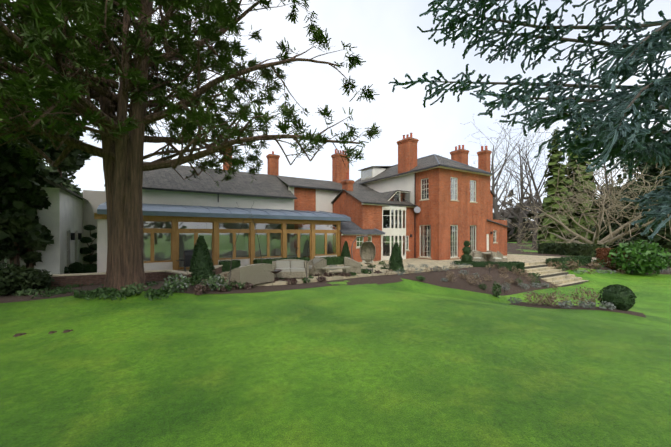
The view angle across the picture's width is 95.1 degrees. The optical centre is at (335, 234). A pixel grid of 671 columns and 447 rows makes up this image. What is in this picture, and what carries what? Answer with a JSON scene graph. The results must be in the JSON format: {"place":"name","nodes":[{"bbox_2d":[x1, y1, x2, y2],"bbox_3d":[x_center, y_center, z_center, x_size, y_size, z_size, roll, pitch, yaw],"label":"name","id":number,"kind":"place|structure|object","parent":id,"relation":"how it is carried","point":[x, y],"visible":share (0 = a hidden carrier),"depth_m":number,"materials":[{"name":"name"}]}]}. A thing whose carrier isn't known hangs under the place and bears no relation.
{"place":"outdoors","nodes":[
{"label":"outdoors","id":0,"kind":"place"},
{"bbox_2d":[0,240,670,446],"bbox_3d":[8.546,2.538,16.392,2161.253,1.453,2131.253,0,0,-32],"label":"ground","id":1,"kind":"structure","parent":0,"point":[407,363],"depth_m":5.00,"materials":[{"name":"green plant"}]},
{"bbox_2d":[0,72,5,182],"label":"tree","id":2,"kind":"object","parent":1,"relation":"on","point":[1,179],"visible":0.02,"depth_m":15.95,"materials":[{"name":"green plant"}]},
{"bbox_2d":[19,135,51,268],"bbox_3d":[-13.965,-1.526,13.889,1.443,7.232,1.674,0,0,10],"label":"tree","id":3,"kind":"object","parent":1,"relation":"on","point":[31,258],"visible":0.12,"depth_m":14.05,"materials":[{"name":"green plant"}]},
{"bbox_2d":[36,161,45,170],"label":"evergreen","id":4,"kind":"object","parent":1,"relation":"on","point":[41,166],"depth_m":27.33,"materials":[{"name":"green plant"}]},
{"bbox_2d":[40,164,76,184],"bbox_3d":[-34.922,-3.376,36.628,9.304,11.131,8.848,0,0,-32],"label":"evergreen","id":5,"kind":"object","parent":1,"relation":"on","point":[54,169],"visible":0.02,"depth_m":37.33,"materials":[{"name":"green plant"}]},
{"bbox_2d":[44,184,82,199],"bbox_3d":[-24.322,-1.204,27.491,5.365,6.787,5.456,0,0,-21],"label":"evergreen","id":6,"kind":"object","parent":1,"relation":"on","point":[74,188],"visible":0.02,"depth_m":27.77,"materials":[{"name":"green plant"}]},
{"bbox_2d":[36,96,94,187],"bbox_3d":[-18.694,-4.393,21.036,4.272,13.237,5.068,0,0,-32],"label":"tree","id":7,"kind":"object","parent":1,"relation":"on","point":[75,159],"visible":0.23,"depth_m":20.68,"materials":[{"name":"green plant"}]},
{"bbox_2d":[0,0,381,290],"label":"yew tree","id":8,"kind":"object","parent":1,"relation":"on","point":[224,12],"depth_m":9.97,"materials":[{"name":"green plant"}]},
{"bbox_2d":[0,276,394,302],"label":"bed","id":9,"kind":"object","parent":1,"relation":"on","point":[256,289],"visible":0.33,"depth_m":11.98,"materials":[{"name":"soil"}]},
{"bbox_2d":[0,194,23,245],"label":"tree","id":10,"kind":"object","parent":9,"relation":"on","point":[5,234],"visible":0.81,"depth_m":12.60,"materials":[{"name":"green plant"}]},
{"bbox_2d":[0,100,53,274],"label":"tree","id":11,"kind":"object","parent":9,"relation":"on","point":[20,194],"visible":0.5,"depth_m":13.14,"materials":[{"name":"green plant"}]},
{"bbox_2d":[229,214,261,285],"bbox_3d":[-3.390,0.660,11.492,1.421,2.887,0.557,0,0,-32],"label":"young tree","id":12,"kind":"object","parent":9,"relation":"on","point":[233,251],"visible":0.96,"depth_m":11.46,"materials":[{"name":"grey plant"}]},
{"bbox_2d":[236,202,268,263],"bbox_3d":[-3.566,0.417,12.990,1.231,3.550,1.001,0,0,-32],"label":"young tree","id":13,"kind":"object","parent":9,"relation":"on","point":[256,232],"visible":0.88,"depth_m":13.18,"materials":[{"name":"grey plant"}]},
{"bbox_2d":[304,231,312,283],"bbox_3d":[-1.027,0.859,13.777,0.725,2.733,0.374,0,0,-44],"label":"young tree","id":14,"kind":"object","parent":9,"relation":"on","point":[306,263],"visible":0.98,"depth_m":13.73,"materials":[{"name":"grey plant"}]},
{"bbox_2d":[94,202,350,271],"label":"orangery","id":15,"kind":"structure","parent":1,"relation":"on","point":[182,239],"depth_m":18.86,"materials":[{"name":"wood"}]},
{"bbox_2d":[64,225,472,281],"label":"topiary shrubs","id":16,"kind":"object","parent":1,"relation":"on","point":[201,262],"visible":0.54,"depth_m":17.37,"materials":[{"name":"green plant"}]},
{"bbox_2d":[0,239,670,336],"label":"shrubs","id":17,"kind":"object","parent":1,"relation":"on","point":[28,281],"visible":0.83,"depth_m":12.15,"materials":[{"name":"green plant"}]},
{"bbox_2d":[75,242,629,272],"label":"box hedges","id":18,"kind":"object","parent":1,"relation":"on","point":[584,254],"visible":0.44,"depth_m":24.52,"materials":[{"name":"green plant"}]},
{"bbox_2d":[380,267,586,295],"bbox_3d":[9.457,2.705,19.192,15.500,1.061,5.600,0,0,-32],"label":"flower bed","id":19,"kind":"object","parent":1,"relation":"on","point":[436,277],"depth_m":17.23,"materials":[{"name":"soil"}]},
{"bbox_2d":[410,232,566,293],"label":"path lights","id":20,"kind":"object","parent":19,"relation":"on","point":[488,268],"visible":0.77,"depth_m":18.80,"materials":[{"name":"black"}]},
{"bbox_2d":[493,190,546,241],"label":"distant tree line","id":21,"kind":"object","parent":1,"relation":"on","point":[511,218],"visible":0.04,"depth_m":87.09,"materials":[{"name":"grey plant"}]},
{"bbox_2d":[536,127,578,245],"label":"tall conifer","id":22,"kind":"object","parent":1,"relation":"on","point":[551,186],"visible":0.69,"depth_m":55.97,"materials":[{"name":"green plant"}]},
{"bbox_2d":[510,302,645,317],"bbox_3d":[9.769,3.020,12.737,4.315,0.426,2.035,0,0,43],"label":"flower bed","id":23,"kind":"object","parent":1,"relation":"on","point":[525,304],"visible":0.69,"depth_m":12.30,"materials":[{"name":"soil"}]},
{"bbox_2d":[565,108,603,242],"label":"tall conifer","id":24,"kind":"object","parent":1,"relation":"on","point":[573,165],"visible":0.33,"depth_m":56.93,"materials":[{"name":"green plant"}]},
{"bbox_2d":[499,158,670,260],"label":"spreading tree","id":25,"kind":"object","parent":1,"relation":"on","point":[612,237],"visible":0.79,"depth_m":32.91,"materials":[{"name":"brown plant"}]},
{"bbox_2d":[594,183,622,242],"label":"dark evergreen","id":26,"kind":"object","parent":1,"relation":"on","point":[604,205],"visible":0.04,"depth_m":58.72,"materials":[{"name":"green plant"}]},
{"bbox_2d":[591,204,633,246],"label":"dark evergreen","id":27,"kind":"object","parent":1,"relation":"on","point":[612,227],"visible":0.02,"depth_m":46.01,"materials":[{"name":"green plant"}]},
{"bbox_2d":[562,261,670,274],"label":"plants","id":28,"kind":"object","parent":1,"relation":"on","point":[602,268],"visible":0.15,"depth_m":25.18,"materials":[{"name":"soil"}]},
{"bbox_2d":[591,179,660,247],"bbox_3d":[39.836,-1.863,39.532,11.684,10.640,9.175,0,0,-23],"label":"dark evergreen","id":29,"kind":"object","parent":1,"relation":"on","point":[622,222],"visible":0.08,"depth_m":39.56,"materials":[{"name":"green plant"}]},
{"bbox_2d":[604,136,670,212],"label":"dark evergreen","id":30,"kind":"object","parent":1,"relation":"on","point":[639,166],"visible":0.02,"depth_m":51.50,"materials":[{"name":"green plant"}]},
{"bbox_2d":[620,183,670,260],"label":"dark evergreen","id":31,"kind":"object","parent":1,"relation":"on","point":[660,240],"visible":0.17,"depth_m":29.22,"materials":[{"name":"green plant"}]},
{"bbox_2d":[2,0,670,232],"label":"sky","id":32,"kind":"structure","parent":0,"point":[385,34],"materials":[{"name":"white"}]},
{"bbox_2d":[217,254,588,286],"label":"terrace paving","id":33,"kind":"structure","parent":0,"point":[535,264],"depth_m":20.50,"materials":[{"name":"stone"}]},
{"bbox_2d":[49,265,222,287],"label":"retaining wall","id":34,"kind":"structure","parent":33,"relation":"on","point":[84,279],"depth_m":13.03,"materials":[{"name":"stone"}]},
{"bbox_2d":[176,250,193,271],"bbox_3d":[-7.867,1.426,16.457,1.150,1.088,0.560,0,0,-32],"label":"barbecue","id":35,"kind":"object","parent":33,"relation":"on","point":[187,256],"visible":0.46,"depth_m":16.20,"materials":[{"name":"black metal"}]},
{"bbox_2d":[227,263,273,285],"bbox_3d":[-3.500,1.659,12.773,0.850,0.860,1.750,0,0,36],"label":"rattan sofa","id":36,"kind":"object","parent":33,"relation":"on","point":[253,274],"visible":0.83,"depth_m":12.33,"materials":[{"name":"wicker"}]},
{"bbox_2d":[0,133,510,273],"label":"house","id":37,"kind":"structure","parent":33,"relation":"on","point":[437,207],"depth_m":25.07,"materials":[{"name":"brick"}]},
{"bbox_2d":[270,269,281,282],"bbox_3d":[-2.749,1.842,13.456,0.840,0.504,0.840,0,0,-32],"label":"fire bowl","id":38,"kind":"object","parent":33,"relation":"on","point":[275,271],"visible":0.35,"depth_m":13.32,"materials":[{"name":"metal"}]},
{"bbox_2d":[272,259,308,277],"bbox_3d":[-2.160,1.659,14.647,1.700,0.860,0.850,0,0,-10],"label":"rattan sofa","id":39,"kind":"object","parent":33,"relation":"on","point":[292,268],"visible":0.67,"depth_m":14.44,"materials":[{"name":"fabric"}]},
{"bbox_2d":[308,258,326,275],"bbox_3d":[-1.059,1.659,15.770,0.850,0.860,0.850,0,0,43],"label":"rattan armchair","id":40,"kind":"object","parent":33,"relation":"on","point":[315,265],"visible":0.79,"depth_m":15.52,"materials":[{"name":"fabric"}]},
{"bbox_2d":[321,266,350,275],"bbox_3d":[0.029,1.879,15.492,1.500,0.420,0.748,0,0,-22],"label":"coffee table","id":41,"kind":"object","parent":33,"relation":"on","point":[338,267],"visible":0.83,"depth_m":15.34,"materials":[{"name":"grey wood"}]},
{"bbox_2d":[344,257,360,273],"bbox_3d":[0.901,1.659,16.538,0.850,0.860,0.850,0,0,-2],"label":"rattan armchair","id":42,"kind":"object","parent":33,"relation":"on","point":[355,265],"visible":0.81,"depth_m":16.11,"materials":[{"name":"wicker"}]},
{"bbox_2d":[351,236,375,271],"bbox_3d":[1.639,1.085,17.522,1.226,1.993,1.046,0,0,-32],"label":"hanging egg chair","id":43,"kind":"object","parent":33,"relation":"on","point":[366,254],"visible":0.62,"depth_m":17.78,"materials":[{"name":"beige wicker"}]},
{"bbox_2d":[470,250,506,261],"bbox_3d":[10.694,1.649,22.028,2.859,0.880,2.839,0,0,-32],"label":"outdoor furniture","id":44,"kind":"object","parent":33,"relation":"on","point":[479,256],"visible":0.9,"depth_m":21.36,"materials":[{"name":"grey wood"}]},
{"bbox_2d":[389,0,670,240],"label":"cedar bough","id":45,"kind":"object","parent":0,"point":[654,92],"depth_m":6.60,"materials":[{"name":"green plant"}]},
{"bbox_2d":[494,237,669,264],"bbox_3d":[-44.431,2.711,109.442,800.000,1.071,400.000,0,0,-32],"label":"woodland floor","id":46,"kind":"structure","parent":0,"point":[512,248],"depth_m":41.24,"materials":[{"name":"soil"}]},
{"bbox_2d":[438,116,539,240],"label":"bare tree","id":47,"kind":"object","parent":46,"relation":"on","point":[506,174],"visible":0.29,"depth_m":83.18,"materials":[{"name":"grey plant"}]},
{"bbox_2d":[460,106,552,219],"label":"bare tree","id":48,"kind":"object","parent":46,"relation":"on","point":[495,204],"visible":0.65,"depth_m":52.15,"materials":[{"name":"grey plant"}]},
{"bbox_2d":[491,130,568,247],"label":"bare tree","id":49,"kind":"object","parent":46,"relation":"on","point":[535,211],"visible":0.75,"depth_m":47.48,"materials":[{"name":"grey plant"}]},
{"bbox_2d":[490,111,580,244],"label":"bare tree","id":50,"kind":"object","parent":46,"relation":"on","point":[519,217],"visible":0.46,"depth_m":65.25,"materials":[{"name":"grey plant"}]},
{"bbox_2d":[478,126,612,211],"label":"bare tree","id":51,"kind":"object","parent":46,"relation":"on","point":[537,192],"visible":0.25,"depth_m":74.56,"materials":[{"name":"grey plant"}]},
{"bbox_2d":[543,148,639,213],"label":"bare tree","id":52,"kind":"object","parent":46,"relation":"on","point":[606,181],"visible":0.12,"depth_m":57.18,"materials":[{"name":"grey plant"}]},
{"bbox_2d":[566,155,623,192],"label":"bare tree","id":53,"kind":"object","parent":46,"relation":"on","point":[597,173],"visible":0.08,"depth_m":87.11,"materials":[{"name":"grey plant"}]},
{"bbox_2d":[604,151,670,242],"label":"dark evergreen","id":54,"kind":"object","parent":46,"relation":"on","point":[654,171],"visible":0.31,"depth_m":37.16,"materials":[{"name":"green plant"}]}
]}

